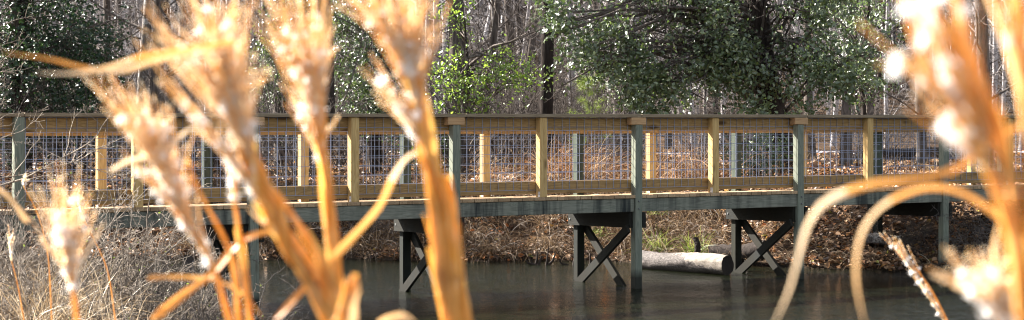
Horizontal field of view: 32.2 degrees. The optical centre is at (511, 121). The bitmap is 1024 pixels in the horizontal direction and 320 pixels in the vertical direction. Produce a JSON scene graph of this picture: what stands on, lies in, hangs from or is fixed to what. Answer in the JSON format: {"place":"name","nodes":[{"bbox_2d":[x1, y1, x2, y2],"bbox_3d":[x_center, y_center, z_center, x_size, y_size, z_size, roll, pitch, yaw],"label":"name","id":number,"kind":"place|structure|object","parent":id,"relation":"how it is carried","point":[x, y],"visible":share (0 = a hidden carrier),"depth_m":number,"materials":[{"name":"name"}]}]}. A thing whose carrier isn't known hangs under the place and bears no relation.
{"place":"outdoors","nodes":[
{"label":"outdoors","id":0,"kind":"place"},
{"bbox_2d":[0,259,1015,319],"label":"water","id":1,"kind":"structure","parent":0,"point":[519,290],"depth_m":18.74,"materials":[{"name":"black liquid"}]},
{"bbox_2d":[642,250,733,274],"bbox_3d":[2.078,1.734,21.669,0.294,0.295,1.437,0,0,-42],"label":"fallen log","id":2,"kind":"object","parent":1,"relation":"on","point":[708,263],"visible":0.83,"depth_m":21.46,"materials":[{"name":"wood"}]},
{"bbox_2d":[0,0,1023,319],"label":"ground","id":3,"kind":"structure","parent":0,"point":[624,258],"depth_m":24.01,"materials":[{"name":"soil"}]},
{"bbox_2d":[0,43,47,175],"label":"bare thicket","id":4,"kind":"object","parent":3,"relation":"on","point":[9,155],"visible":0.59,"depth_m":29.42,"materials":[{"name":"brown plant"}]},
{"bbox_2d":[0,222,58,311],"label":"bare shrub","id":5,"kind":"object","parent":3,"relation":"on","point":[21,256],"visible":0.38,"depth_m":13.46,"materials":[{"name":"brown plant"}]},
{"bbox_2d":[0,172,72,298],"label":"bare shrub","id":6,"kind":"object","parent":3,"relation":"on","point":[37,234],"visible":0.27,"depth_m":14.89,"materials":[{"name":"brown plant"}]},
{"bbox_2d":[0,39,86,171],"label":"bare thicket","id":7,"kind":"object","parent":3,"relation":"on","point":[29,156],"visible":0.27,"depth_m":30.93,"materials":[{"name":"brown plant"}]},
{"bbox_2d":[0,161,103,319],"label":"reed","id":8,"kind":"object","parent":3,"relation":"on","point":[66,235],"visible":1,"depth_m":2.30,"materials":[{"name":"plant"}]},
{"bbox_2d":[0,0,106,168],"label":"bare tree","id":9,"kind":"object","parent":3,"relation":"on","point":[35,38],"visible":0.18,"depth_m":32.80,"materials":[{"name":"grey plant"}]},
{"bbox_2d":[0,0,142,169],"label":"dark evergreen","id":10,"kind":"object","parent":3,"relation":"on","point":[19,27],"visible":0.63,"depth_m":31.32,"materials":[{"name":"green plant"}]},
{"bbox_2d":[0,3,144,201],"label":"bare sapling","id":11,"kind":"object","parent":3,"relation":"on","point":[43,168],"visible":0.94,"depth_m":11.91,"materials":[{"name":"brown plant"}]},
{"bbox_2d":[26,75,126,170],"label":"bare thicket","id":12,"kind":"object","parent":3,"relation":"on","point":[57,151],"visible":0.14,"depth_m":32.22,"materials":[{"name":"brown plant"}]},
{"bbox_2d":[0,204,156,319],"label":"bare shrub","id":13,"kind":"object","parent":3,"relation":"on","point":[28,281],"visible":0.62,"depth_m":12.71,"materials":[{"name":"brown plant"}]},
{"bbox_2d":[0,153,174,305],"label":"bare shrub","id":14,"kind":"object","parent":3,"relation":"on","point":[8,255],"visible":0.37,"depth_m":14.41,"materials":[{"name":"brown plant"}]},
{"bbox_2d":[27,75,175,177],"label":"bare thicket","id":15,"kind":"object","parent":3,"relation":"on","point":[119,156],"visible":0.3,"depth_m":29.64,"materials":[{"name":"brown plant"}]},
{"bbox_2d":[8,45,196,174],"bbox_3d":[-7.623,-0.197,31.481,4.729,2.490,3.414,0,0,-29],"label":"bare thicket","id":16,"kind":"object","parent":3,"relation":"on","point":[77,147],"visible":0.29,"depth_m":31.31,"materials":[{"name":"brown plant"}]},
{"bbox_2d":[0,164,234,319],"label":"bare shrub","id":17,"kind":"object","parent":3,"relation":"on","point":[125,280],"visible":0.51,"depth_m":14.05,"materials":[{"name":"brown plant"}]},
{"bbox_2d":[38,0,197,161],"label":"bare tree","id":18,"kind":"object","parent":3,"relation":"on","point":[146,23],"visible":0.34,"depth_m":34.07,"materials":[{"name":"grey plant"}]},
{"bbox_2d":[73,72,170,166],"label":"bare thicket","id":19,"kind":"object","parent":3,"relation":"on","point":[112,161],"visible":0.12,"depth_m":34.14,"materials":[{"name":"brown plant"}]},
{"bbox_2d":[60,270,192,319],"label":"bare shrub","id":20,"kind":"object","parent":3,"relation":"on","point":[125,313],"visible":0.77,"depth_m":12.56,"materials":[{"name":"brown plant"}]},
{"bbox_2d":[50,0,204,112],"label":"bare tree","id":21,"kind":"object","parent":3,"relation":"on","point":[108,8],"visible":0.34,"depth_m":36.03,"materials":[{"name":"grey plant"}]},
{"bbox_2d":[39,0,223,98],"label":"slender tree","id":22,"kind":"object","parent":3,"relation":"on","point":[140,20],"visible":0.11,"depth_m":51.61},
{"bbox_2d":[0,235,270,319],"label":"dead grass","id":23,"kind":"structure","parent":3,"relation":"on","point":[46,310],"depth_m":12.56,"materials":[{"name":"plant"}]},
{"bbox_2d":[84,0,197,150],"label":"slender tree","id":24,"kind":"object","parent":3,"relation":"on","point":[120,52],"visible":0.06,"depth_m":60.99,"materials":[{"name":"grey plant"}]},
{"bbox_2d":[49,225,241,306],"bbox_3d":[-3.727,1.518,17.676,1.514,1.108,1.849,0,0,39],"label":"bare shrub","id":25,"kind":"object","parent":3,"relation":"on","point":[173,267],"visible":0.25,"depth_m":17.73,"materials":[{"name":"brown plant"}]},
{"bbox_2d":[53,0,241,165],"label":"bare tree","id":26,"kind":"object","parent":3,"relation":"on","point":[159,9],"visible":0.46,"depth_m":30.96,"materials":[{"name":"grey plant"}]},
{"bbox_2d":[87,53,211,174],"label":"bare thicket","id":27,"kind":"object","parent":3,"relation":"on","point":[179,110],"visible":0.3,"depth_m":29.34,"materials":[{"name":"brown plant"}]},
{"bbox_2d":[51,0,266,156],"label":"slender tree","id":28,"kind":"object","parent":3,"relation":"on","point":[168,24],"visible":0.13,"depth_m":43.64,"materials":[{"name":"grey plant"}]},
{"bbox_2d":[83,65,241,319],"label":"reed","id":29,"kind":"object","parent":3,"relation":"on","point":[150,139],"visible":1,"depth_m":2.10,"materials":[{"name":"plant"}]},
{"bbox_2d":[84,235,259,319],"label":"bare shrub","id":30,"kind":"object","parent":3,"relation":"on","point":[223,280],"visible":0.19,"depth_m":15.28,"materials":[{"name":"brown plant"}]},
{"bbox_2d":[2,0,348,319],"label":"reed","id":31,"kind":"object","parent":3,"relation":"on","point":[226,94],"visible":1,"depth_m":1.95,"materials":[{"name":"plant"}]},
{"bbox_2d":[124,0,231,112],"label":"slender tree","id":32,"kind":"object","parent":3,"relation":"on","point":[206,104],"visible":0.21,"depth_m":41.22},
{"bbox_2d":[110,210,260,319],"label":"bare shrub","id":33,"kind":"object","parent":3,"relation":"on","point":[202,309],"visible":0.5,"depth_m":14.01,"materials":[{"name":"brown plant"}]},
{"bbox_2d":[111,62,260,162],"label":"bare thicket","id":34,"kind":"object","parent":3,"relation":"on","point":[189,158],"visible":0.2,"depth_m":40.39,"materials":[{"name":"brown plant"}]},
{"bbox_2d":[138,0,265,160],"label":"bare tree","id":35,"kind":"object","parent":3,"relation":"on","point":[180,34],"visible":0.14,"depth_m":41.78,"materials":[{"name":"grey plant"}]},
{"bbox_2d":[147,135,271,319],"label":"reed","id":36,"kind":"object","parent":3,"relation":"on","point":[182,295],"visible":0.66,"depth_m":2.25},
{"bbox_2d":[155,73,294,170],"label":"bare thicket","id":37,"kind":"object","parent":3,"relation":"on","point":[221,136],"visible":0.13,"depth_m":30.38,"materials":[{"name":"brown plant"}]},
{"bbox_2d":[157,262,310,319],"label":"bare shrub","id":38,"kind":"object","parent":3,"relation":"on","point":[227,299],"visible":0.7,"depth_m":13.64,"materials":[{"name":"brown plant"}]},
{"bbox_2d":[123,0,350,169],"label":"bare tree","id":39,"kind":"object","parent":3,"relation":"on","point":[213,8],"visible":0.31,"depth_m":32.80,"materials":[{"name":"grey plant"}]},
{"bbox_2d":[172,0,349,158],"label":"slender tree","id":40,"kind":"object","parent":3,"relation":"on","point":[264,27],"visible":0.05,"depth_m":45.09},
{"bbox_2d":[177,0,391,178],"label":"bare thicket","id":41,"kind":"object","parent":3,"relation":"on","point":[289,153],"visible":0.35,"depth_m":27.82,"materials":[{"name":"brown plant"}]},
{"bbox_2d":[237,0,343,169],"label":"evergreen","id":42,"kind":"object","parent":3,"relation":"on","point":[307,6],"visible":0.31,"depth_m":32.21,"materials":[{"name":"green plant"}]},
{"bbox_2d":[240,0,345,165],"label":"bare tree","id":43,"kind":"object","parent":3,"relation":"on","point":[277,110],"visible":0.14,"depth_m":35.01,"materials":[{"name":"grey plant"}]},
{"bbox_2d":[244,0,342,291],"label":"reed","id":44,"kind":"object","parent":3,"relation":"on","point":[311,75],"visible":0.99,"depth_m":2.15,"materials":[{"name":"plant"}]},
{"bbox_2d":[244,168,361,242],"bbox_3d":[-2.874,1.200,24.017,1.816,1.167,2.326,0,0,0],"label":"twig heap","id":45,"kind":"object","parent":3,"relation":"on","point":[306,226],"visible":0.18,"depth_m":24.01,"materials":[{"name":"brown plant"}]},
{"bbox_2d":[313,0,334,176],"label":"tall evergreen","id":46,"kind":"object","parent":3,"relation":"on","point":[331,91],"visible":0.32,"depth_m":28.11,"materials":[{"name":"plant"}]},
{"bbox_2d":[220,0,431,170],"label":"bare tree","id":47,"kind":"object","parent":3,"relation":"on","point":[378,152],"visible":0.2,"depth_m":30.36,"materials":[{"name":"grey plant"}]},
{"bbox_2d":[271,38,430,166],"bbox_3d":[-3.254,-0.173,36.963,3.165,3.296,3.248,0,0,20],"label":"bare thicket","id":48,"kind":"object","parent":3,"relation":"on","point":[345,151],"visible":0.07,"depth_m":36.72,"materials":[{"name":"brown plant"}]},
{"bbox_2d":[293,55,430,168],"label":"bare thicket","id":49,"kind":"object","parent":3,"relation":"on","point":[342,160],"visible":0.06,"depth_m":33.58,"materials":[{"name":"brown plant"}]},
{"bbox_2d":[274,0,471,319],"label":"reed","id":50,"kind":"object","parent":3,"relation":"on","point":[406,52],"visible":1,"depth_m":2.00,"materials":[{"name":"plant"}]},
{"bbox_2d":[310,0,435,174],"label":"evergreen","id":51,"kind":"object","parent":3,"relation":"on","point":[365,87],"visible":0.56,"depth_m":30.04,"materials":[{"name":"green plant"}]},
{"bbox_2d":[334,274,412,319],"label":"reed","id":52,"kind":"object","parent":3,"relation":"on","point":[350,295],"visible":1,"depth_m":1.70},
{"bbox_2d":[333,72,432,167],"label":"bare thicket","id":53,"kind":"object","parent":3,"relation":"on","point":[385,164],"visible":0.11,"depth_m":34.38,"materials":[{"name":"brown plant"}]},
{"bbox_2d":[340,183,468,251],"bbox_3d":[-1.534,1.389,24.189,1.925,1.324,1.634,0,0,0],"label":"twig heap","id":54,"kind":"object","parent":3,"relation":"on","point":[384,228],"visible":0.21,"depth_m":23.99,"materials":[{"name":"brown plant"}]},
{"bbox_2d":[384,134,475,170],"bbox_3d":[-1.366,0.453,30.367,1.482,1.135,1.162,0,0,-25],"label":"sapling","id":55,"kind":"object","parent":3,"relation":"on","point":[440,140],"visible":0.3,"depth_m":30.34,"materials":[{"name":"green plant"}]},
{"bbox_2d":[335,0,552,174],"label":"bare tree","id":56,"kind":"object","parent":3,"relation":"on","point":[453,37],"visible":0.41,"depth_m":29.93,"materials":[{"name":"grey plant"}]},
{"bbox_2d":[390,0,507,159],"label":"slender tree","id":57,"kind":"object","parent":3,"relation":"on","point":[436,9],"visible":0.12,"depth_m":42.82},
{"bbox_2d":[146,157,766,265],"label":"dry grass","id":58,"kind":"structure","parent":3,"relation":"on","point":[544,246],"depth_m":23.78,"materials":[{"name":"plant"}]},
{"bbox_2d":[334,0,587,158],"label":"slender tree","id":59,"kind":"object","parent":3,"relation":"on","point":[511,32],"visible":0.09,"depth_m":43.62,"materials":[{"name":"grey plant"}]},
{"bbox_2d":[335,30,591,171],"bbox_3d":[-0.911,-0.333,31.776,5.180,2.727,3.739,0,0,-38],"label":"bare thicket","id":60,"kind":"object","parent":3,"relation":"on","point":[471,155],"visible":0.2,"depth_m":31.74,"materials":[{"name":"brown plant"}]},
{"bbox_2d":[423,0,516,87],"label":"slender tree","id":61,"kind":"object","parent":3,"relation":"on","point":[473,26],"visible":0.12,"depth_m":67.81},
{"bbox_2d":[392,0,586,166],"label":"bare thicket","id":62,"kind":"object","parent":3,"relation":"on","point":[517,137],"visible":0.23,"depth_m":33.95,"materials":[{"name":"brown plant"}]},
{"bbox_2d":[425,0,557,179],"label":"sapling","id":63,"kind":"object","parent":3,"relation":"on","point":[464,106],"visible":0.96,"depth_m":28.21,"materials":[{"name":"green plant"}]},
{"bbox_2d":[349,0,650,112],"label":"slender tree","id":64,"kind":"object","parent":3,"relation":"on","point":[507,20],"visible":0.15,"depth_m":41.28,"materials":[{"name":"grey plant"}]},
{"bbox_2d":[444,0,569,165],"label":"bare tree","id":65,"kind":"object","parent":3,"relation":"on","point":[492,11],"visible":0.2,"depth_m":37.69,"materials":[{"name":"grey plant"}]},
{"bbox_2d":[425,30,591,167],"bbox_3d":[-0.557,-0.299,34.625,3.499,3.550,3.410,0,0,-18],"label":"bare thicket","id":66,"kind":"object","parent":3,"relation":"on","point":[505,141],"visible":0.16,"depth_m":34.29,"materials":[{"name":"brown plant"}]},
{"bbox_2d":[0,113,1023,310],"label":"boardwalk","id":67,"kind":"structure","parent":3,"relation":"on","point":[624,212],"depth_m":19.31,"materials":[{"name":"brown wood"}]},
{"bbox_2d":[0,0,1023,107],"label":"distant wood","id":68,"kind":"object","parent":3,"relation":"on","point":[801,33],"visible":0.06,"depth_m":100.04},
{"bbox_2d":[0,147,1023,179],"bbox_3d":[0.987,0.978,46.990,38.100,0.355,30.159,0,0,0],"label":"leaf litter","id":69,"kind":"object","parent":3,"relation":"on","point":[830,163],"visible":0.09,"depth_m":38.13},
{"bbox_2d":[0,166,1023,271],"bbox_3d":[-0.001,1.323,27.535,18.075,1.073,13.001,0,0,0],"label":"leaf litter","id":70,"kind":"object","parent":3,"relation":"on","point":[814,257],"visible":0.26,"depth_m":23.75,"materials":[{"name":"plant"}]},
{"bbox_2d":[426,0,602,168],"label":"bare tree","id":71,"kind":"object","parent":3,"relation":"on","point":[495,25],"visible":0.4,"depth_m":33.00,"materials":[{"name":"grey plant"}]},
{"bbox_2d":[467,1,580,161],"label":"bare tree","id":72,"kind":"object","parent":3,"relation":"on","point":[532,51],"visible":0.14,"depth_m":40.81,"materials":[{"name":"grey plant"}]},
{"bbox_2d":[444,58,623,160],"bbox_3d":[0.618,-0.178,37.226,4.117,2.700,2.723,0,0,23],"label":"bare thicket","id":73,"kind":"object","parent":3,"relation":"on","point":[559,112],"visible":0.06,"depth_m":36.98,"materials":[{"name":"brown plant"}]},
{"bbox_2d":[469,0,644,113],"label":"slender tree","id":74,"kind":"object","parent":3,"relation":"on","point":[567,44],"visible":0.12,"depth_m":42.24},
{"bbox_2d":[502,32,614,161],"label":"bare thicket","id":75,"kind":"object","parent":3,"relation":"on","point":[560,107],"visible":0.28,"depth_m":33.54,"materials":[{"name":"brown plant"}]},
{"bbox_2d":[501,55,635,163],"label":"bare thicket","id":76,"kind":"object","parent":3,"relation":"on","point":[553,112],"visible":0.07,"depth_m":34.68,"materials":[{"name":"brown plant"}]},
{"bbox_2d":[567,74,615,154],"bbox_3d":[1.398,0.041,33.023,0.884,1.975,0.902,0,0,-43],"label":"pine sapling","id":77,"kind":"object","parent":3,"relation":"on","point":[581,88],"visible":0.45,"depth_m":32.98,"materials":[{"name":"green plant"}]},
{"bbox_2d":[529,66,658,167],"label":"bare thicket","id":78,"kind":"object","parent":3,"relation":"on","point":[598,136],"visible":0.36,"depth_m":31.50,"materials":[{"name":"brown plant"}]},
{"bbox_2d":[539,0,663,167],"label":"bare tree","id":79,"kind":"object","parent":3,"relation":"on","point":[547,59],"visible":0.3,"depth_m":30.95,"materials":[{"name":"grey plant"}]},
{"bbox_2d":[555,83,660,164],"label":"bare thicket","id":80,"kind":"object","parent":3,"relation":"on","point":[607,147],"visible":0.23,"depth_m":33.93,"materials":[{"name":"brown plant"}]},
{"bbox_2d":[555,0,685,163],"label":"bare tree","id":81,"kind":"object","parent":3,"relation":"on","point":[632,7],"visible":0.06,"depth_m":35.92,"materials":[{"name":"grey plant"}]},
{"bbox_2d":[553,20,693,166],"bbox_3d":[2.300,-0.373,35.189,2.787,3.341,4.229,0,0,-7],"label":"bare thicket","id":82,"kind":"object","parent":3,"relation":"on","point":[624,113],"visible":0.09,"depth_m":35.48,"materials":[{"name":"brown plant"}]},
{"bbox_2d":[443,133,811,180],"bbox_3d":[1.656,0.863,30.870,6.511,1.693,11.487,0,0,0],"label":"dry fern","id":83,"kind":"object","parent":3,"relation":"on","point":[557,164],"visible":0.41,"depth_m":27.15,"materials":[{"name":"plant"}]},
{"bbox_2d":[656,84,736,159],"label":"bare thicket","id":84,"kind":"object","parent":3,"relation":"on","point":[700,144],"visible":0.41,"depth_m":43.82,"materials":[{"name":"brown plant"}]},
{"bbox_2d":[524,0,911,175],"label":"holly tree","id":85,"kind":"object","parent":3,"relation":"on","point":[749,42],"visible":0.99,"depth_m":28.60,"materials":[{"name":"green plant"}]},
{"bbox_2d":[678,83,786,162],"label":"bare thicket","id":86,"kind":"object","parent":3,"relation":"on","point":[727,134],"visible":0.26,"depth_m":40.69,"materials":[{"name":"brown plant"}]},
{"bbox_2d":[708,240,765,262],"bbox_3d":[2.870,1.654,22.566,0.767,0.306,0.280,0,0,27],"label":"dark log","id":87,"kind":"object","parent":3,"relation":"on","point":[749,250],"visible":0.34,"depth_m":22.47,"materials":[{"name":"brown wood"}]},
{"bbox_2d":[719,133,792,176],"bbox_3d":[3.893,0.607,28.050,1.182,0.982,1.023,0,0,-36],"label":"sapling","id":88,"kind":"object","parent":3,"relation":"on","point":[764,164],"visible":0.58,"depth_m":27.98,"materials":[{"name":"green plant"}]},
{"bbox_2d":[736,1,858,159],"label":"bare tree","id":89,"kind":"object","parent":3,"relation":"on","point":[806,97],"visible":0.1,"depth_m":44.93,"materials":[{"name":"grey plant"}]},
{"bbox_2d":[664,212,1007,271],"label":"dead grass","id":90,"kind":"structure","parent":3,"relation":"on","point":[838,256],"depth_m":22.68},
{"bbox_2d":[772,0,913,146],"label":"slender tree","id":91,"kind":"object","parent":3,"relation":"on","point":[833,110],"visible":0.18,"depth_m":72.60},
{"bbox_2d":[810,85,898,161],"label":"bare thicket","id":92,"kind":"object","parent":3,"relation":"on","point":[855,154],"visible":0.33,"depth_m":40.59,"materials":[{"name":"brown plant"}]},
{"bbox_2d":[792,0,948,166],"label":"bare tree","id":93,"kind":"object","parent":3,"relation":"on","point":[845,110],"visible":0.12,"depth_m":36.88,"materials":[{"name":"grey plant"}]},
{"bbox_2d":[810,0,935,136],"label":"holly sapling","id":94,"kind":"object","parent":3,"relation":"on","point":[861,12],"visible":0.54,"depth_m":32.96,"materials":[{"name":"green plant"}]},
{"bbox_2d":[815,78,938,159],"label":"bare thicket","id":95,"kind":"object","parent":3,"relation":"on","point":[890,136],"visible":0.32,"depth_m":45.69,"materials":[{"name":"brown plant"}]},
{"bbox_2d":[831,64,933,148],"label":"bare thicket","id":96,"kind":"object","parent":3,"relation":"on","point":[891,114],"visible":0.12,"depth_m":48.01,"materials":[{"name":"brown plant"}]},
{"bbox_2d":[866,232,901,246],"bbox_3d":[4.750,1.525,22.673,0.436,0.213,0.169,0,0,21],"label":"grey log","id":97,"kind":"object","parent":3,"relation":"on","point":[871,239],"visible":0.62,"depth_m":22.64,"materials":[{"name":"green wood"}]},
{"bbox_2d":[776,122,1020,319],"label":"reed","id":98,"kind":"object","parent":3,"relation":"on","point":[841,193],"visible":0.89,"depth_m":1.45,"materials":[{"name":"plant"}]},
{"bbox_2d":[831,205,987,258],"bbox_3d":[5.095,1.487,22.600,1.569,0.906,1.530,0,0,-27],"label":"wiry brush","id":99,"kind":"object","parent":3,"relation":"on","point":[911,227],"visible":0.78,"depth_m":22.50,"materials":[{"name":"brown plant"}]},
{"bbox_2d":[855,146,964,160],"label":"fallen log","id":100,"kind":"object","parent":3,"relation":"on","point":[901,151],"visible":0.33,"depth_m":42.75,"materials":[{"name":"brown wood"}]},
{"bbox_2d":[866,0,955,146],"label":"slender tree","id":101,"kind":"object","parent":3,"relation":"on","point":[885,76],"visible":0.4,"depth_m":70.88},
{"bbox_2d":[879,231,947,319],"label":"reed","id":102,"kind":"object","parent":3,"relation":"on","point":[904,256],"visible":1,"depth_m":4.60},
{"bbox_2d":[813,0,1014,163],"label":"bare tree","id":103,"kind":"object","parent":3,"relation":"on","point":[919,108],"visible":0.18,"depth_m":39.94,"materials":[{"name":"grey plant"}]},
{"bbox_2d":[858,0,1023,319],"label":"reed","id":104,"kind":"object","parent":3,"relation":"on","point":[980,116],"visible":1,"depth_m":1.15,"materials":[{"name":"plant"}]},
{"bbox_2d":[872,187,1023,272],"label":"wiry brush","id":105,"kind":"object","parent":3,"relation":"on","point":[993,227],"visible":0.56,"depth_m":21.93,"materials":[{"name":"brown plant"}]},
{"bbox_2d":[887,0,1011,108],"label":"slender tree","id":106,"kind":"object","parent":3,"relation":"on","point":[975,48],"visible":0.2,"depth_m":63.96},
{"bbox_2d":[918,0,1014,166],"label":"bare tree","id":107,"kind":"object","parent":3,"relation":"on","point":[985,56],"visible":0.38,"depth_m":34.90,"materials":[{"name":"grey plant"}]},
{"bbox_2d":[931,0,1006,148],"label":"slender tree","id":108,"kind":"object","parent":3,"relation":"on","point":[996,69],"visible":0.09,"depth_m":66.43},
{"bbox_2d":[928,223,1015,319],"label":"reed","id":109,"kind":"object","parent":3,"relation":"on","point":[994,295],"visible":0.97,"depth_m":1.50,"materials":[{"name":"plant"}]},
{"bbox_2d":[941,0,1023,150],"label":"slender tree","id":110,"kind":"object","parent":3,"relation":"on","point":[1008,102],"visible":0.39,"depth_m":62.98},
{"bbox_2d":[976,0,1022,114],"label":"slender tree","id":111,"kind":"object","parent":3,"relation":"on","point":[1004,73],"visible":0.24,"depth_m":78.16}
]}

